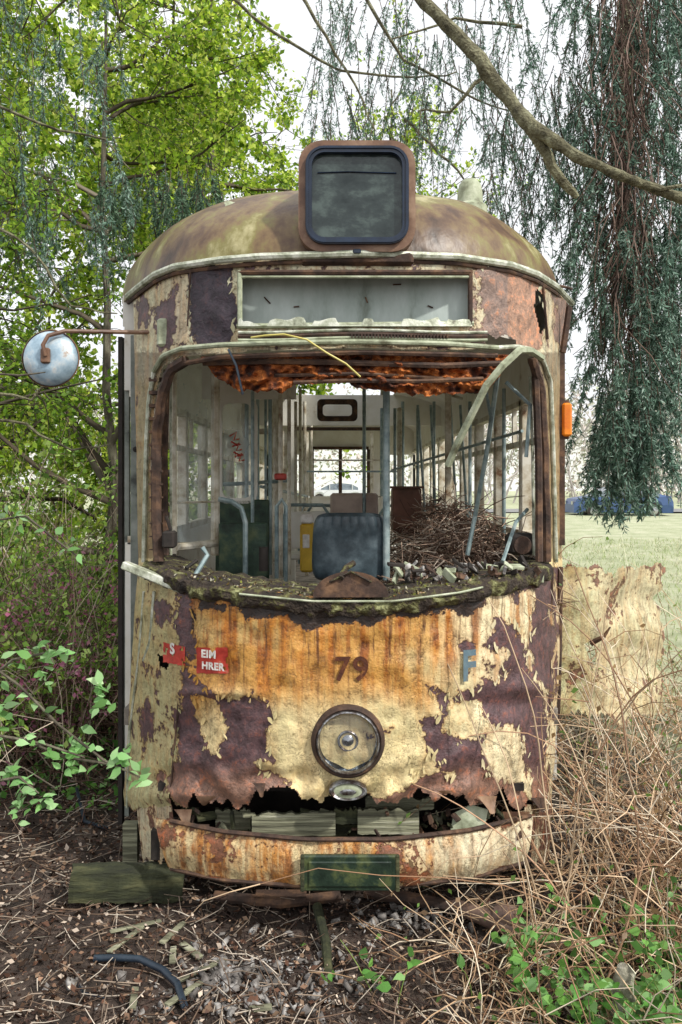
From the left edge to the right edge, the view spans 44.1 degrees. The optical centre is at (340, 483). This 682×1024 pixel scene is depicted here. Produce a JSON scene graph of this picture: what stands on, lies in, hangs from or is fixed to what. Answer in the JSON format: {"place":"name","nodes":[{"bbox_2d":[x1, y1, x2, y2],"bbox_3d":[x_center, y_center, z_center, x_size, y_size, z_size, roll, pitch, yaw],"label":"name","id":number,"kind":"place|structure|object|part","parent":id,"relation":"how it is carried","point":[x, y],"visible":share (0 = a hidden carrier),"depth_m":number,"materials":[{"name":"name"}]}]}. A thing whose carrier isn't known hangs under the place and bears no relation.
{"place":"outdoors","nodes":[
{"label":"outdoors","id":0,"kind":"place"},
{"bbox_2d":[0,491,681,1023],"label":"ground","id":1,"kind":"structure","parent":0,"point":[650,529],"depth_m":4.50,"materials":[{"name":"soil"}]},
{"bbox_2d":[0,684,117,812],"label":"ground ivy","id":2,"kind":"object","parent":1,"relation":"on","point":[69,790],"visible":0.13,"depth_m":6.33,"materials":[{"name":"green plant"}]},
{"bbox_2d":[0,19,126,452],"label":"deciduous tree","id":3,"kind":"object","parent":1,"relation":"on","point":[94,351],"visible":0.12,"depth_m":16.93,"materials":[{"name":"green plant"}]},
{"bbox_2d":[0,1,130,474],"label":"deciduous tree","id":4,"kind":"object","parent":1,"relation":"on","point":[7,364],"visible":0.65,"depth_m":8.76,"materials":[{"name":"green plant"}]},
{"bbox_2d":[0,583,136,843],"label":"dead bramble thicket","id":5,"kind":"object","parent":1,"relation":"on","point":[67,748],"visible":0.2,"depth_m":6.44,"materials":[{"name":"brown plant"}]},
{"bbox_2d":[0,372,151,825],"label":"leafy sapling","id":6,"kind":"object","parent":1,"relation":"on","point":[73,756],"visible":1,"depth_m":3.48,"materials":[{"name":"green plant"}]},
{"bbox_2d":[0,483,190,786],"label":"flowering shrub","id":7,"kind":"object","parent":1,"relation":"on","point":[77,633],"visible":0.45,"depth_m":7.02,"materials":[{"name":"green plant"}]},
{"bbox_2d":[0,417,196,795],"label":"shrub","id":8,"kind":"object","parent":1,"relation":"on","point":[28,662],"visible":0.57,"depth_m":7.12,"materials":[{"name":"green plant"}]},
{"bbox_2d":[0,0,210,594],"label":"deciduous tree","id":9,"kind":"object","parent":1,"relation":"on","point":[44,145],"visible":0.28,"depth_m":12.08,"materials":[{"name":"green plant"}]},
{"bbox_2d":[0,441,236,745],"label":"shrub","id":10,"kind":"object","parent":1,"relation":"on","point":[51,509],"visible":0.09,"depth_m":10.13,"materials":[{"name":"green plant"}]},
{"bbox_2d":[68,861,184,904],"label":"mossy timber beam","id":11,"kind":"structure","parent":1,"relation":"on","point":[115,882],"depth_m":4.54,"materials":[{"name":"green wood"}]},
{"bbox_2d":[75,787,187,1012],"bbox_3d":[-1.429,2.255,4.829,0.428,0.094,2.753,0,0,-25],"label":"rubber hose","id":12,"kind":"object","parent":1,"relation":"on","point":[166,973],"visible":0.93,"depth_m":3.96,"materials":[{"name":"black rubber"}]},
{"bbox_2d":[0,0,291,658],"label":"deciduous tree","id":13,"kind":"object","parent":1,"relation":"on","point":[200,41],"visible":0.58,"depth_m":11.20,"materials":[{"name":"green plant"}]},
{"bbox_2d":[0,0,345,519],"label":"deciduous tree","id":14,"kind":"object","parent":1,"relation":"on","point":[237,139],"visible":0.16,"depth_m":17.18,"materials":[{"name":"green plant"}]},
{"bbox_2d":[0,0,355,490],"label":"deciduous tree","id":15,"kind":"object","parent":1,"relation":"on","point":[255,185],"visible":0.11,"depth_m":15.11,"materials":[{"name":"green plant"}]},
{"bbox_2d":[0,328,366,619],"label":"shrub","id":16,"kind":"object","parent":1,"relation":"on","point":[192,510],"visible":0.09,"depth_m":15.54,"materials":[{"name":"green plant"}]},
{"bbox_2d":[107,919,271,1012],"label":"scattered boards","id":17,"kind":"object","parent":1,"relation":"on","point":[189,989],"visible":0.85,"depth_m":4.06,"materials":[{"name":"brown wood"}]},
{"bbox_2d":[39,897,491,1023],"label":"stone rubble","id":18,"kind":"object","parent":1,"relation":"on","point":[236,979],"visible":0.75,"depth_m":3.89,"materials":[{"name":"grey stone"}]},
{"bbox_2d":[312,902,332,983],"bbox_3d":[-0.066,2.291,4.025,0.064,0.212,0.768,0,0,-8],"label":"mossy stick","id":19,"kind":"object","parent":1,"relation":"on","point":[322,930],"visible":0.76,"depth_m":4.15,"materials":[{"name":"green wood"}]},
{"bbox_2d":[309,483,366,496],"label":"parked car","id":20,"kind":"object","parent":1,"relation":"on","point":[349,488],"visible":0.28,"depth_m":63.45,"materials":[{"name":"silver metal"}]},
{"bbox_2d":[0,0,681,534],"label":"weeping conifer tree","id":21,"kind":"object","parent":1,"relation":"on","point":[622,60],"visible":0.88,"depth_m":6.54,"materials":[{"name":"green plant"}]},
{"bbox_2d":[0,689,681,1023],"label":"fallen twigs","id":22,"kind":"object","parent":1,"relation":"on","point":[394,1014],"visible":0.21,"depth_m":4.16,"materials":[{"name":"brown wood"}]},
{"bbox_2d":[0,676,681,1023],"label":"leaf litter","id":23,"kind":"object","parent":1,"relation":"on","point":[207,1009],"visible":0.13,"depth_m":4.17,"materials":[{"name":"brown plant"}]},
{"bbox_2d":[1,365,681,496],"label":"distant tree line","id":24,"kind":"object","parent":1,"relation":"on","point":[575,482],"visible":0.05,"depth_m":88.46,"materials":[{"name":"plant"}]},
{"bbox_2d":[22,140,665,915],"bbox_3d":[0.327,0.228,9.675,4.178,4.499,11.050,0,0,0],"label":"abandoned tram","id":25,"kind":"object","parent":1,"relation":"on","point":[290,702],"visible":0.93,"depth_m":4.47,"materials":[{"name":"paint"}]},
{"bbox_3d":[-1.278,0.641,5.136,0.134,3.139,0.505,0,0,-18],"label":"door leaf","id":26,"kind":"part","parent":25,"relation":"part of","materials":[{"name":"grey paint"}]},
{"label":"side windows","id":27,"kind":"part","parent":25,"relation":"part of","materials":[{"name":"grey metal"}]},
{"bbox_2d":[377,466,578,620],"bbox_3d":[0.789,0.564,6.907,1.524,1.392,3.915,0,0,0],"label":"brushwood pile","id":28,"kind":"object","parent":25,"relation":"on","point":[430,545],"visible":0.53,"depth_m":5.98,"materials":[{"name":"brown wood"}]},
{"bbox_2d":[264,0,529,496],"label":"deciduous tree","id":29,"kind":"object","parent":1,"relation":"on","point":[415,118],"visible":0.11,"depth_m":22.72,"materials":[{"name":"green plant"}]},
{"bbox_2d":[185,536,681,1023],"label":"dry bramble","id":30,"kind":"object","parent":1,"relation":"on","point":[672,863],"visible":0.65,"depth_m":4.49,"materials":[{"name":"beige plant"}]},
{"bbox_2d":[309,939,579,1013],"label":"leafy undergrowth","id":31,"kind":"object","parent":1,"relation":"on","point":[530,984],"visible":0.87,"depth_m":3.73,"materials":[{"name":"green plant"}]},
{"bbox_2d":[300,812,681,1023],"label":"dry bramble","id":32,"kind":"object","parent":1,"relation":"on","point":[495,1019],"visible":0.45,"depth_m":3.82,"materials":[{"name":"beige plant"}]},
{"bbox_2d":[449,897,576,954],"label":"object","id":33,"kind":"object","parent":1,"relation":"on","point":[502,912],"visible":0.39,"depth_m":4.25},
{"bbox_2d":[414,565,681,976],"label":"arching bramble canes","id":34,"kind":"object","parent":1,"relation":"on","point":[582,780],"visible":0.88,"depth_m":4.13,"materials":[{"name":"beige plant"}]},
{"bbox_2d":[456,360,681,503],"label":"bare trees","id":35,"kind":"object","parent":1,"relation":"on","point":[490,468],"visible":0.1,"depth_m":64.69,"materials":[{"name":"grey plant"}]},
{"bbox_2d":[466,867,681,990],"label":"leafy undergrowth","id":36,"kind":"object","parent":1,"relation":"on","point":[523,965],"visible":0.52,"depth_m":3.91,"materials":[{"name":"green plant"}]},
{"bbox_2d":[504,926,681,1023],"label":"leafy undergrowth","id":37,"kind":"object","parent":1,"relation":"on","point":[640,987],"visible":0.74,"depth_m":3.47,"materials":[{"name":"green plant"}]},
{"bbox_2d":[553,534,681,926],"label":"dry bramble","id":38,"kind":"object","parent":1,"relation":"on","point":[677,692],"visible":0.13,"depth_m":6.71,"materials":[{"name":"beige plant"}]},
{"bbox_2d":[557,536,681,815],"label":"field grass","id":39,"kind":"structure","parent":1,"relation":"on","point":[625,554],"depth_m":20.29,"materials":[{"name":"green plant"}]},
{"bbox_2d":[565,487,673,515],"bbox_3d":[12.761,0.838,38.892,4.520,1.460,1.815,0,0,0],"label":"parked car","id":40,"kind":"object","parent":1,"relation":"on","point":[571,505],"visible":0.29,"depth_m":38.05,"materials":[{"name":"blue paint"}]},
{"bbox_2d":[609,962,636,1023],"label":"rock","id":41,"kind":"object","parent":1,"relation":"on","point":[625,971],"visible":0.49,"depth_m":3.52,"materials":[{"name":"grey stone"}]},
{"bbox_2d":[0,401,681,490],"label":"hills","id":42,"kind":"structure","parent":0,"point":[358,483],"depth_m":166.52,"materials":[{"name":"green plant"}]},
{"bbox_2d":[0,0,681,418],"label":"sky","id":43,"kind":"structure","parent":0,"point":[295,19],"materials":[{"name":"white"}]},
{"bbox_2d":[1,509,681,511],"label":"road","id":44,"kind":"structure","parent":0,"point":[517,510],"depth_m":43.14,"materials":[{"name":"grey asphalt"}]}
]}

